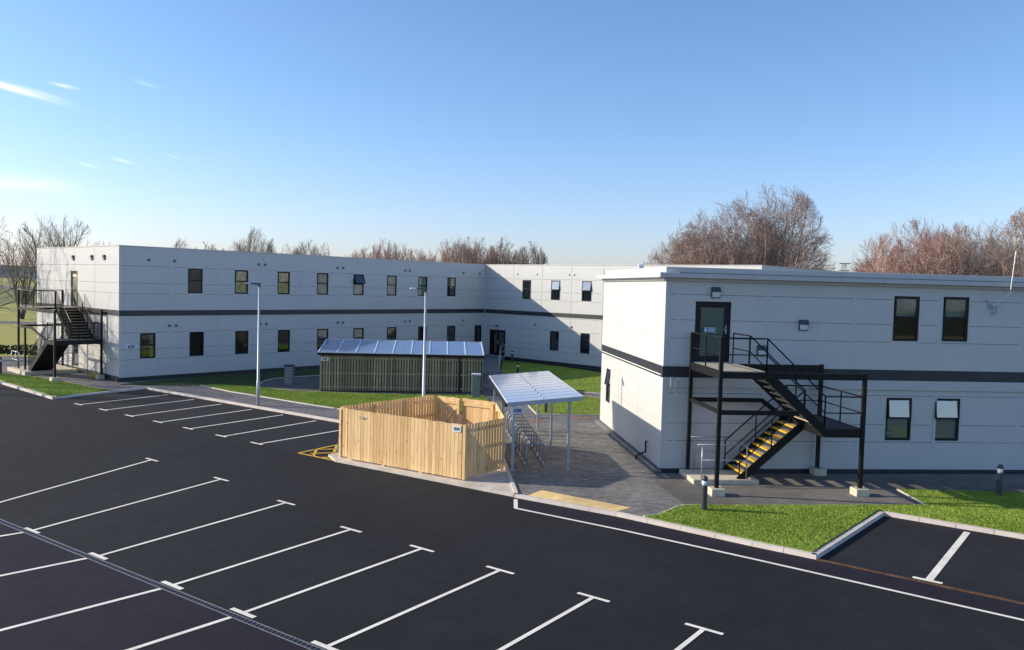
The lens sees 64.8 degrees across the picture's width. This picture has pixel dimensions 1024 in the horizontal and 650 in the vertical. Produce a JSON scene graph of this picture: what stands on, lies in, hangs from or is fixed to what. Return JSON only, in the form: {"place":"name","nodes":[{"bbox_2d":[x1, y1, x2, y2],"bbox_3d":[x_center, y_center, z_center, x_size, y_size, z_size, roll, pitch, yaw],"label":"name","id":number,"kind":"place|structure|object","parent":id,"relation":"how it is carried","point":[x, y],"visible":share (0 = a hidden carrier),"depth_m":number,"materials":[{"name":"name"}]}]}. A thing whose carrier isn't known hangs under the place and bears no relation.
{"place":"outdoors","nodes":[
{"label":"outdoors","id":0,"kind":"place"},
{"bbox_2d":[0,288,36,304],"bbox_3d":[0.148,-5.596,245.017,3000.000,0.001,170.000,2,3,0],"label":"field","id":1,"kind":"structure","parent":0,"point":[5,294],"depth_m":203.21,"materials":[{"name":"green plant"}]},
{"bbox_2d":[0,373,108,396],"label":"lawn","id":2,"kind":"structure","parent":0,"point":[60,386],"depth_m":43.66,"materials":[{"name":"green plant"}]},
{"bbox_2d":[0,523,308,649],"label":"parking bay surface","id":3,"kind":"object","parent":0,"point":[44,592],"depth_m":14.97,"materials":[{"name":"black asphalt"}]},
{"bbox_2d":[0,588,160,630],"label":"road marking","id":4,"kind":"object","parent":3,"relation":"on","point":[37,620],"visible":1,"depth_m":15.01,"materials":[{"name":"white paint"}]},
{"bbox_2d":[126,617,230,649],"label":"road marking","id":5,"kind":"object","parent":3,"relation":"on","point":[176,634],"visible":1,"depth_m":14.11,"materials":[{"name":"white paint"}]},
{"bbox_2d":[120,369,319,386],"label":"lawn","id":6,"kind":"structure","parent":0,"point":[245,379],"depth_m":48.80,"materials":[{"name":"green plant"}]},
{"bbox_2d":[0,278,501,368],"bbox_3d":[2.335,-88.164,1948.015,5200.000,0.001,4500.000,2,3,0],"label":"ground","id":7,"kind":"structure","parent":0,"point":[8,334],"depth_m":91.59,"materials":[{"name":"green plant"}]},
{"bbox_2d":[0,344,35,355],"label":"hedge","id":8,"kind":"object","parent":7,"relation":"on","point":[6,350],"visible":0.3,"depth_m":59.57,"materials":[{"name":"green plant"}]},
{"bbox_2d":[0,214,37,328],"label":"bare tree","id":9,"kind":"object","parent":7,"relation":"on","point":[7,275],"visible":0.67,"depth_m":56.94,"materials":[{"name":"brown plant"}]},
{"bbox_2d":[0,232,46,318],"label":"bare tree","id":10,"kind":"object","parent":7,"relation":"on","point":[27,264],"visible":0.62,"depth_m":109.16,"materials":[{"name":"brown plant"}]},
{"bbox_2d":[13,213,90,285],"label":"bare tree","id":11,"kind":"object","parent":7,"relation":"on","point":[48,244],"visible":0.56,"depth_m":94.76,"materials":[{"name":"brown plant"}]},
{"bbox_2d":[237,226,276,252],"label":"bare tree","id":12,"kind":"object","parent":7,"relation":"on","point":[262,250],"visible":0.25,"depth_m":113.75,"materials":[{"name":"brown plant"}]},
{"bbox_2d":[367,239,403,259],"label":"bare tree","id":13,"kind":"object","parent":7,"relation":"on","point":[386,254],"visible":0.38,"depth_m":119.00,"materials":[{"name":"brown plant"}]},
{"bbox_2d":[382,243,414,260],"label":"bare tree","id":14,"kind":"object","parent":7,"relation":"on","point":[405,253],"visible":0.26,"depth_m":121.85,"materials":[{"name":"brown plant"}]},
{"bbox_2d":[431,238,465,262],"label":"bare tree","id":15,"kind":"object","parent":7,"relation":"on","point":[446,249],"visible":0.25,"depth_m":117.16,"materials":[{"name":"brown plant"}]},
{"bbox_2d":[444,237,491,263],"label":"bare tree","id":16,"kind":"object","parent":7,"relation":"on","point":[469,258],"visible":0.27,"depth_m":104.45,"materials":[{"name":"brown plant"}]},
{"bbox_2d":[465,238,506,263],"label":"bare tree","id":17,"kind":"object","parent":7,"relation":"on","point":[480,249],"visible":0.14,"depth_m":109.62,"materials":[{"name":"brown plant"}]},
{"bbox_2d":[485,237,530,263],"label":"bare tree","id":18,"kind":"object","parent":7,"relation":"on","point":[495,260],"visible":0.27,"depth_m":103.55,"materials":[{"name":"brown plant"}]},
{"bbox_2d":[507,241,548,264],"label":"bare tree","id":19,"kind":"object","parent":7,"relation":"on","point":[539,255],"visible":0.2,"depth_m":107.23,"materials":[{"name":"brown plant"}]},
{"bbox_2d":[643,230,711,264],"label":"bare tree","id":20,"kind":"object","parent":7,"relation":"on","point":[664,249],"visible":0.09,"depth_m":88.05,"materials":[{"name":"brown plant"}]},
{"bbox_2d":[649,213,751,264],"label":"bare tree","id":21,"kind":"object","parent":7,"relation":"on","point":[683,262],"visible":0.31,"depth_m":81.27,"materials":[{"name":"brown plant"}]},
{"bbox_2d":[671,197,791,266],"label":"bare tree","id":22,"kind":"object","parent":7,"relation":"on","point":[701,249],"visible":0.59,"depth_m":77.34,"materials":[{"name":"brown plant"}]},
{"bbox_2d":[708,182,835,270],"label":"bare tree","id":23,"kind":"object","parent":7,"relation":"on","point":[794,256],"visible":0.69,"depth_m":76.31,"materials":[{"name":"brown plant"}]},
{"bbox_2d":[741,217,834,269],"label":"bare tree","id":24,"kind":"object","parent":7,"relation":"on","point":[795,247],"visible":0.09,"depth_m":82.59,"materials":[{"name":"brown plant"}]},
{"bbox_2d":[849,217,984,275],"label":"bare tree","id":25,"kind":"object","parent":7,"relation":"on","point":[924,249],"visible":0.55,"depth_m":67.00,"materials":[{"name":"brown plant"}]},
{"bbox_2d":[885,221,1011,275],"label":"bare tree","id":26,"kind":"object","parent":7,"relation":"on","point":[955,227],"visible":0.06,"depth_m":71.12,"materials":[{"name":"brown plant"}]},
{"bbox_2d":[912,217,1023,276],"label":"bare tree","id":27,"kind":"object","parent":7,"relation":"on","point":[994,248],"visible":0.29,"depth_m":64.60,"materials":[{"name":"brown plant"}]},
{"bbox_2d":[980,207,1023,276],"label":"bare tree","id":28,"kind":"object","parent":7,"relation":"on","point":[1013,226],"visible":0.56,"depth_m":62.45,"materials":[{"name":"brown plant"}]},
{"bbox_2d":[284,364,294,384],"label":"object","id":29,"kind":"structure","parent":0,"point":[288,373],"depth_m":47.52,"materials":[{"name":"grey metal"}]},
{"bbox_2d":[202,384,489,416],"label":"lawn","id":30,"kind":"structure","parent":0,"point":[235,390],"depth_m":43.13,"materials":[{"name":"green plant"}]},
{"bbox_2d":[472,373,480,397],"bbox_3d":[-1.959,3.318,43.975,0.500,1.350,0.380,2,3,0],"label":"utility cabinet","id":31,"kind":"object","parent":30,"relation":"on","point":[475,384],"visible":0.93,"depth_m":43.80,"materials":[{"name":"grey metal"}]},
{"bbox_2d":[260,374,499,399],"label":"footpath","id":32,"kind":"structure","parent":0,"point":[309,383],"depth_m":46.59,"materials":[{"name":"concrete"}]},
{"bbox_2d":[317,339,483,392],"bbox_3d":[-6.330,2.367,46.811,9.254,2.743,3.340,1,3,-5],"label":"slatted shelter","id":33,"kind":"object","parent":32,"relation":"on","point":[345,368],"visible":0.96,"depth_m":45.48,"materials":[{"name":"wood"}]},
{"bbox_2d":[0,356,955,558],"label":"courtyard paving","id":34,"kind":"structure","parent":0,"point":[81,378],"depth_m":42.99,"materials":[{"name":"grey concrete"}]},
{"bbox_2d":[7,364,77,374],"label":"concrete slab","id":35,"kind":"structure","parent":34,"relation":"on","point":[60,369],"depth_m":49.86,"materials":[{"name":"grey concrete"}]},
{"bbox_2d":[17,289,102,376],"bbox_3d":[-27.558,0.451,49.101,6.560,5.057,2.640,4,4,43],"label":"escape stair","id":36,"kind":"object","parent":35,"relation":"on","point":[74,324],"visible":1,"depth_m":48.60,"materials":[{"name":"black metal"}]},
{"bbox_2d":[245,283,260,405],"bbox_3d":[-12.560,0.947,39.050,0.737,5.980,0.200,0,3,-22],"label":"lamp post","id":37,"kind":"object","parent":34,"relation":"on","point":[258,374],"visible":1,"depth_m":39.14,"materials":[{"name":"silver metal"}]},
{"bbox_2d":[200,385,339,408],"bbox_3d":[-11.918,3.835,41.394,15.126,0.090,0.344,4,3,37],"label":"edging","id":38,"kind":"object","parent":34,"relation":"on","point":[271,398],"visible":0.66,"depth_m":41.58,"materials":[{"name":"concrete"}]},
{"bbox_2d":[410,288,426,408],"bbox_3d":[-3.930,1.440,33.606,0.737,5.980,0.200,0,3,-22],"label":"lamp post","id":39,"kind":"object","parent":34,"relation":"on","point":[424,350],"visible":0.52,"depth_m":33.64,"materials":[{"name":"silver metal"}]},
{"bbox_2d":[36,245,840,381],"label":"office building","id":40,"kind":"structure","parent":34,"relation":"on","point":[171,313],"depth_m":54.99,"materials":[{"name":"white metal"}]},
{"bbox_2d":[71,271,76,305],"bbox_3d":[-27.805,-2.312,51.353,1.150,2.270,0.060,4,4,43],"label":"door","id":41,"kind":"structure","parent":40,"relation":"in","point":[73,273],"depth_m":51.43,"materials":[{"name":"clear glass"}]},
{"bbox_2d":[140,333,154,358],"bbox_3d":[-21.672,1.220,47.952,0.168,1.510,0.920,4,4,43],"label":"window","id":42,"kind":"structure","parent":40,"relation":"in","point":[145,344],"depth_m":47.97,"materials":[{"name":"black glass"}]},
{"bbox_2d":[188,268,202,292],"bbox_3d":[-19.609,-2.723,49.886,0.168,1.529,0.940,4,4,43],"label":"window","id":43,"kind":"structure","parent":40,"relation":"in","point":[195,276],"depth_m":49.97,"materials":[{"name":"black glass"}]},
{"bbox_2d":[189,332,203,355],"bbox_3d":[-19.634,1.167,50.159,0.168,1.510,0.930,4,4,43],"label":"window","id":44,"kind":"structure","parent":40,"relation":"in","point":[196,341],"depth_m":50.23,"materials":[{"name":"black glass"}]},
{"bbox_2d":[235,270,247,293],"bbox_3d":[-17.493,-2.775,52.123,0.096,1.529,0.940,4,4,43],"label":"window","id":45,"kind":"structure","parent":40,"relation":"in","point":[241,276],"depth_m":52.16,"materials":[{"name":"glass"}]},
{"bbox_2d":[235,331,247,353],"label":"window","id":46,"kind":"structure","parent":40,"relation":"in","point":[241,337],"depth_m":52.47,"materials":[{"name":"clear glass"}]},
{"bbox_2d":[277,271,289,293],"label":"window","id":47,"kind":"structure","parent":40,"relation":"in","point":[283,277],"depth_m":54.45,"materials":[{"name":"glass"}]},
{"bbox_2d":[278,330,289,351],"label":"window","id":48,"kind":"structure","parent":40,"relation":"in","point":[283,335],"depth_m":54.76,"materials":[{"name":"clear glass"}]},
{"bbox_2d":[317,273,327,294],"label":"window","id":49,"kind":"structure","parent":40,"relation":"in","point":[322,278],"depth_m":56.69,"materials":[{"name":"clear glass"}]},
{"bbox_2d":[317,329,327,349],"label":"window","id":50,"kind":"structure","parent":40,"relation":"in","point":[322,334],"depth_m":56.88,"materials":[{"name":"clear glass"}]},
{"bbox_2d":[353,274,365,294],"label":"window","id":51,"kind":"structure","parent":40,"relation":"in","point":[358,279],"depth_m":58.97,"materials":[{"name":"clear glass"}]},
{"bbox_2d":[387,275,396,295],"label":"window","id":52,"kind":"structure","parent":40,"relation":"in","point":[391,279],"depth_m":61.20,"materials":[{"name":"clear glass"}]},
{"bbox_2d":[418,276,426,295],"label":"window","id":53,"kind":"structure","parent":40,"relation":"in","point":[422,281],"depth_m":63.46,"materials":[{"name":"clear glass"}]},
{"bbox_2d":[447,277,455,295],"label":"window","id":54,"kind":"structure","parent":40,"relation":"in","point":[451,282],"depth_m":65.76,"materials":[{"name":"black glass"}]},
{"bbox_2d":[489,329,505,355],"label":"door","id":55,"kind":"structure","parent":40,"relation":"in","point":[497,337],"depth_m":67.75,"materials":[{"name":"black glass"}]},
{"bbox_2d":[522,280,530,298],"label":"window","id":56,"kind":"structure","parent":40,"relation":"in","point":[526,294],"depth_m":65.52,"materials":[{"name":"black glass"}]},
{"bbox_2d":[550,331,558,350],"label":"window","id":57,"kind":"structure","parent":40,"relation":"in","point":[554,336],"depth_m":63.64,"materials":[{"name":"black glass"}]},
{"bbox_2d":[551,280,559,299],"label":"window","id":58,"kind":"structure","parent":40,"relation":"in","point":[555,285],"depth_m":63.46,"materials":[{"name":"black glass"}]},
{"bbox_2d":[580,333,589,353],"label":"window","id":59,"kind":"structure","parent":40,"relation":"in","point":[585,337],"depth_m":61.58,"materials":[{"name":"black glass"}]},
{"bbox_2d":[581,281,591,301],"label":"window","id":60,"kind":"structure","parent":40,"relation":"in","point":[586,290],"depth_m":61.37,"materials":[{"name":"black glass"}]},
{"bbox_2d":[473,344,504,371],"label":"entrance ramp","id":61,"kind":"structure","parent":34,"relation":"on","point":[492,363],"depth_m":62.12,"materials":[{"name":"concrete"}]},
{"bbox_2d":[708,486,724,496],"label":"concrete block","id":62,"kind":"structure","parent":34,"relation":"on","point":[716,492],"depth_m":24.21,"materials":[{"name":"grey concrete"}]},
{"bbox_2d":[809,467,826,475],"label":"concrete block","id":63,"kind":"structure","parent":34,"relation":"on","point":[819,471],"depth_m":27.34,"materials":[{"name":"grey concrete"}]},
{"bbox_2d":[850,486,869,496],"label":"concrete block","id":64,"kind":"structure","parent":34,"relation":"on","point":[859,492],"depth_m":24.66,"materials":[{"name":"grey concrete"}]},
{"bbox_2d":[0,356,1023,649],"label":"car park","id":65,"kind":"structure","parent":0,"point":[658,594],"depth_m":18.32,"materials":[{"name":"black asphalt"}]},
{"bbox_2d":[0,381,54,399],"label":"kerb","id":66,"kind":"structure","parent":65,"relation":"on","point":[26,390],"depth_m":42.55,"materials":[{"name":"concrete"}]},
{"bbox_2d":[0,460,149,502],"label":"road marking","id":67,"kind":"object","parent":65,"relation":"on","point":[72,481],"visible":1,"depth_m":24.21,"materials":[{"name":"white paint"}]},
{"bbox_2d":[51,387,145,398],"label":"kerb","id":68,"kind":"structure","parent":65,"relation":"on","point":[97,393],"depth_m":42.23,"materials":[{"name":"concrete"}]},
{"bbox_2d":[33,479,219,529],"bbox_3d":[-10.351,4.891,22.351,0.092,0.001,5.996,3,3,25],"label":"road marking","id":69,"kind":"object","parent":65,"relation":"on","point":[122,505],"visible":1,"depth_m":21.83,"materials":[{"name":"white paint"}]},
{"bbox_2d":[0,519,325,649],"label":"channel drain","id":70,"kind":"object","parent":65,"relation":"on","point":[285,636],"visible":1,"depth_m":16.01,"materials":[{"name":"black metal"}]},
{"bbox_2d":[101,503,284,555],"bbox_3d":[-7.767,5.059,20.295,0.092,0.001,5.404,3,3,31],"label":"road marking","id":71,"kind":"object","parent":65,"relation":"on","point":[189,530],"visible":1,"depth_m":19.92,"materials":[{"name":"white paint"}]},
{"bbox_2d":[53,389,338,452],"bbox_3d":[-13.877,4.096,36.918,19.401,0.001,5.295,4,3,36],"label":"parking bay surface","id":72,"kind":"object","parent":65,"relation":"on","point":[306,442],"visible":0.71,"depth_m":36.00,"materials":[{"name":"grey asphalt"}]},
{"bbox_2d":[146,387,338,422],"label":"kerb","id":73,"kind":"structure","parent":65,"relation":"on","point":[252,406],"depth_m":39.45,"materials":[{"name":"concrete"}]},
{"bbox_2d":[175,529,348,584],"bbox_3d":[-5.475,5.213,18.363,0.092,0.001,4.803,3,3,35],"label":"road marking","id":74,"kind":"object","parent":65,"relation":"on","point":[259,557],"visible":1,"depth_m":18.06,"materials":[{"name":"white paint"}]},
{"bbox_2d":[244,549,420,611],"bbox_3d":[-3.580,5.326,17.070,0.092,0.001,4.799,4,3,36],"label":"road marking","id":75,"kind":"object","parent":65,"relation":"on","point":[288,596],"visible":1,"depth_m":16.73,"materials":[{"name":"white paint"}]},
{"bbox_2d":[328,570,498,645],"bbox_3d":[-1.719,5.439,15.762,0.092,0.001,4.806,4,3,36],"label":"road marking","id":76,"kind":"object","parent":65,"relation":"on","point":[401,613],"visible":1,"depth_m":15.41,"materials":[{"name":"white paint"}]},
{"bbox_2d":[328,443,513,496],"bbox_3d":[-1.648,4.761,28.677,8.151,0.086,6.224,3,3,33],"label":"concrete base","id":77,"kind":"object","parent":65,"relation":"on","point":[496,481],"visible":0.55,"depth_m":25.77,"materials":[{"name":"grey concrete"}]},
{"bbox_2d":[339,395,504,479],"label":"bin store","id":78,"kind":"structure","parent":77,"relation":"on","point":[420,439],"depth_m":26.73,"materials":[{"name":"brown wood"}]},
{"bbox_2d":[504,457,517,493],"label":"kerb","id":79,"kind":"structure","parent":65,"relation":"on","point":[511,481],"depth_m":25.60,"materials":[{"name":"concrete"}]},
{"bbox_2d":[497,597,593,649],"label":"road marking","id":80,"kind":"object","parent":65,"relation":"on","point":[543,625],"visible":1,"depth_m":14.89,"materials":[{"name":"white paint"}]},
{"bbox_2d":[514,494,616,515],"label":"kerb","id":81,"kind":"structure","parent":65,"relation":"on","point":[570,505],"depth_m":22.98,"materials":[{"name":"concrete"}]},
{"bbox_2d":[674,629,704,649],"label":"road marking","id":82,"kind":"object","parent":65,"relation":"on","point":[689,639],"visible":1,"depth_m":14.45,"materials":[{"name":"white paint"}]},
{"bbox_2d":[616,512,815,559],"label":"kerb","id":83,"kind":"structure","parent":65,"relation":"on","point":[777,548],"depth_m":20.40,"materials":[{"name":"concrete"}]},
{"bbox_2d":[514,498,1023,618],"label":"road edge strip","id":84,"kind":"object","parent":65,"relation":"on","point":[1007,608],"visible":1,"depth_m":18.91,"materials":[{"name":"concrete"}]},
{"bbox_2d":[816,559,1023,604],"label":"channel drain","id":85,"kind":"object","parent":84,"relation":"on","point":[962,590],"visible":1,"depth_m":17.64,"materials":[{"name":"grey concrete"}]},
{"bbox_2d":[515,508,1023,620],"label":"road marking","id":86,"kind":"object","parent":65,"relation":"on","point":[786,566],"visible":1,"depth_m":18.34,"materials":[{"name":"white paint"}]},
{"bbox_2d":[594,263,1023,473],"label":"office building","id":87,"kind":"structure","parent":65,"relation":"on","point":[938,359],"depth_m":27.91,"materials":[{"name":"white metal"}]},
{"bbox_2d":[694,301,730,361],"bbox_3d":[6.760,0.227,27.287,1.240,2.040,0.135,1,3,-6],"label":"door","id":88,"kind":"structure","parent":87,"relation":"in","point":[708,314],"depth_m":27.32,"materials":[{"name":"black glass"}]},
{"bbox_2d":[885,398,911,439],"bbox_3d":[13.420,3.269,28.085,0.940,1.490,0.252,1,3,-6],"label":"window","id":89,"kind":"structure","parent":87,"relation":"in","point":[898,410],"depth_m":28.14,"materials":[{"name":"black glass"}]},
{"bbox_2d":[892,296,919,340],"bbox_3d":[13.608,-0.220,27.968,0.940,1.550,0.168,1,3,-6],"label":"window","id":90,"kind":"structure","parent":87,"relation":"in","point":[906,308],"depth_m":27.97,"materials":[{"name":"black glass"}]},
{"bbox_2d":[932,398,959,440],"bbox_3d":[15.171,3.307,28.258,0.980,1.490,0.252,1,3,-6],"label":"window","id":91,"kind":"structure","parent":87,"relation":"in","point":[947,415],"depth_m":28.32,"materials":[{"name":"clear glass"}]},
{"bbox_2d":[942,297,968,341],"bbox_3d":[15.409,-0.201,28.143,0.960,1.550,0.168,1,3,-6],"label":"window","id":92,"kind":"structure","parent":87,"relation":"in","point":[955,309],"depth_m":28.14,"materials":[{"name":"black glass"}]},
{"bbox_2d":[812,511,883,558],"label":"kerb","id":93,"kind":"structure","parent":65,"relation":"on","point":[840,539],"depth_m":20.73,"materials":[{"name":"concrete"}]},
{"bbox_2d":[819,516,1023,601],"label":"parking bay surface","id":94,"kind":"object","parent":65,"relation":"on","point":[986,563],"visible":1,"depth_m":19.52,"materials":[{"name":"black asphalt"}]},
{"bbox_2d":[926,532,969,579],"bbox_3d":[10.688,5.577,19.696,0.155,0.001,4.718,4,4,38],"label":"road marking","id":95,"kind":"object","parent":94,"relation":"on","point":[940,565],"visible":1,"depth_m":19.46,"materials":[{"name":"white paint"}]},
{"bbox_2d":[884,511,1023,538],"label":"kerb","id":96,"kind":"structure","parent":65,"relation":"on","point":[958,525],"depth_m":21.95,"materials":[{"name":"concrete"}]},
{"bbox_2d":[0,0,1023,273],"label":"sky","id":97,"kind":"structure","parent":0,"point":[582,131],"materials":[{"name":"blue"}]},
{"bbox_2d":[501,360,600,414],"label":"lawn","id":98,"kind":"structure","parent":0,"point":[587,397],"depth_m":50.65,"materials":[{"name":"green plant"}]},
{"bbox_2d":[495,399,682,516],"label":"block paving","id":99,"kind":"structure","parent":0,"point":[604,466],"depth_m":27.38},
{"bbox_2d":[506,411,546,467],"bbox_3d":[0.464,4.246,30.922,0.710,0.849,7.200,1,3,-6],"label":"bicycle rack","id":100,"kind":"object","parent":99,"relation":"on","point":[523,430],"visible":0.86,"depth_m":29.73,"materials":[{"name":"metal"}]},
{"bbox_2d":[487,371,583,470],"bbox_3d":[0.638,3.416,30.847,2.645,2.543,8.000,1,3,-6],"label":"cycle shelter","id":101,"kind":"object","parent":99,"relation":"on","point":[529,388],"visible":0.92,"depth_m":29.26,"materials":[{"name":"white plastic"}]},
{"bbox_2d":[529,490,630,510],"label":"tactile paving","id":102,"kind":"structure","parent":99,"relation":"on","point":[572,499],"depth_m":23.31,"materials":[{"name":"beige concrete"}]},
{"bbox_2d":[645,489,1023,552],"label":"lawn","id":103,"kind":"structure","parent":0,"point":[836,536],"depth_m":21.92,"materials":[{"name":"green plant"}]},
{"bbox_2d":[700,475,707,509],"bbox_3d":[5.377,4.718,22.578,0.180,1.035,0.177,2,3,0],"label":"bollard light","id":104,"kind":"object","parent":103,"relation":"on","point":[704,487],"visible":0.94,"depth_m":22.51,"materials":[{"name":"grey metal"}]},
{"bbox_2d":[996,464,1003,494],"bbox_3d":[15.212,4.852,25.180,0.180,1.035,0.177,2,3,0],"label":"bollard light","id":105,"kind":"object","parent":103,"relation":"on","point":[999,482],"visible":0.94,"depth_m":25.11,"materials":[{"name":"black metal"}]},
{"bbox_2d":[651,474,1023,504],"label":"footpath","id":106,"kind":"structure","parent":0,"point":[793,489],"depth_m":25.78,"materials":[{"name":"concrete"}]},
{"bbox_2d":[679,469,758,484],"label":"concrete slab","id":107,"kind":"structure","parent":106,"relation":"on","point":[692,476],"depth_m":26.16,"materials":[{"name":"grey concrete"}]},
{"bbox_2d":[690,436,727,469],"bbox_3d":[6.624,4.301,27.153,1.300,1.131,0.046,1,3,-6],"label":"hand rail","id":108,"kind":"object","parent":107,"relation":"on","point":[723,437],"visible":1,"depth_m":27.11,"materials":[{"name":"metal"}]},
{"bbox_2d":[697,444,749,478],"bbox_3d":[6.736,4.369,25.799,1.720,1.131,0.046,1,3,-6],"label":"hand rail","id":109,"kind":"object","parent":107,"relation":"on","point":[747,445],"visible":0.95,"depth_m":25.79,"materials":[{"name":"metal"}]},
{"bbox_2d":[685,332,867,487],"bbox_3d":[8.364,2.732,25.903,4.660,4.784,2.890,1,3,-6],"label":"escape stair","id":110,"kind":"object","parent":106,"relation":"on","point":[795,414],"visible":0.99,"depth_m":25.59,"materials":[{"name":"black metal"}]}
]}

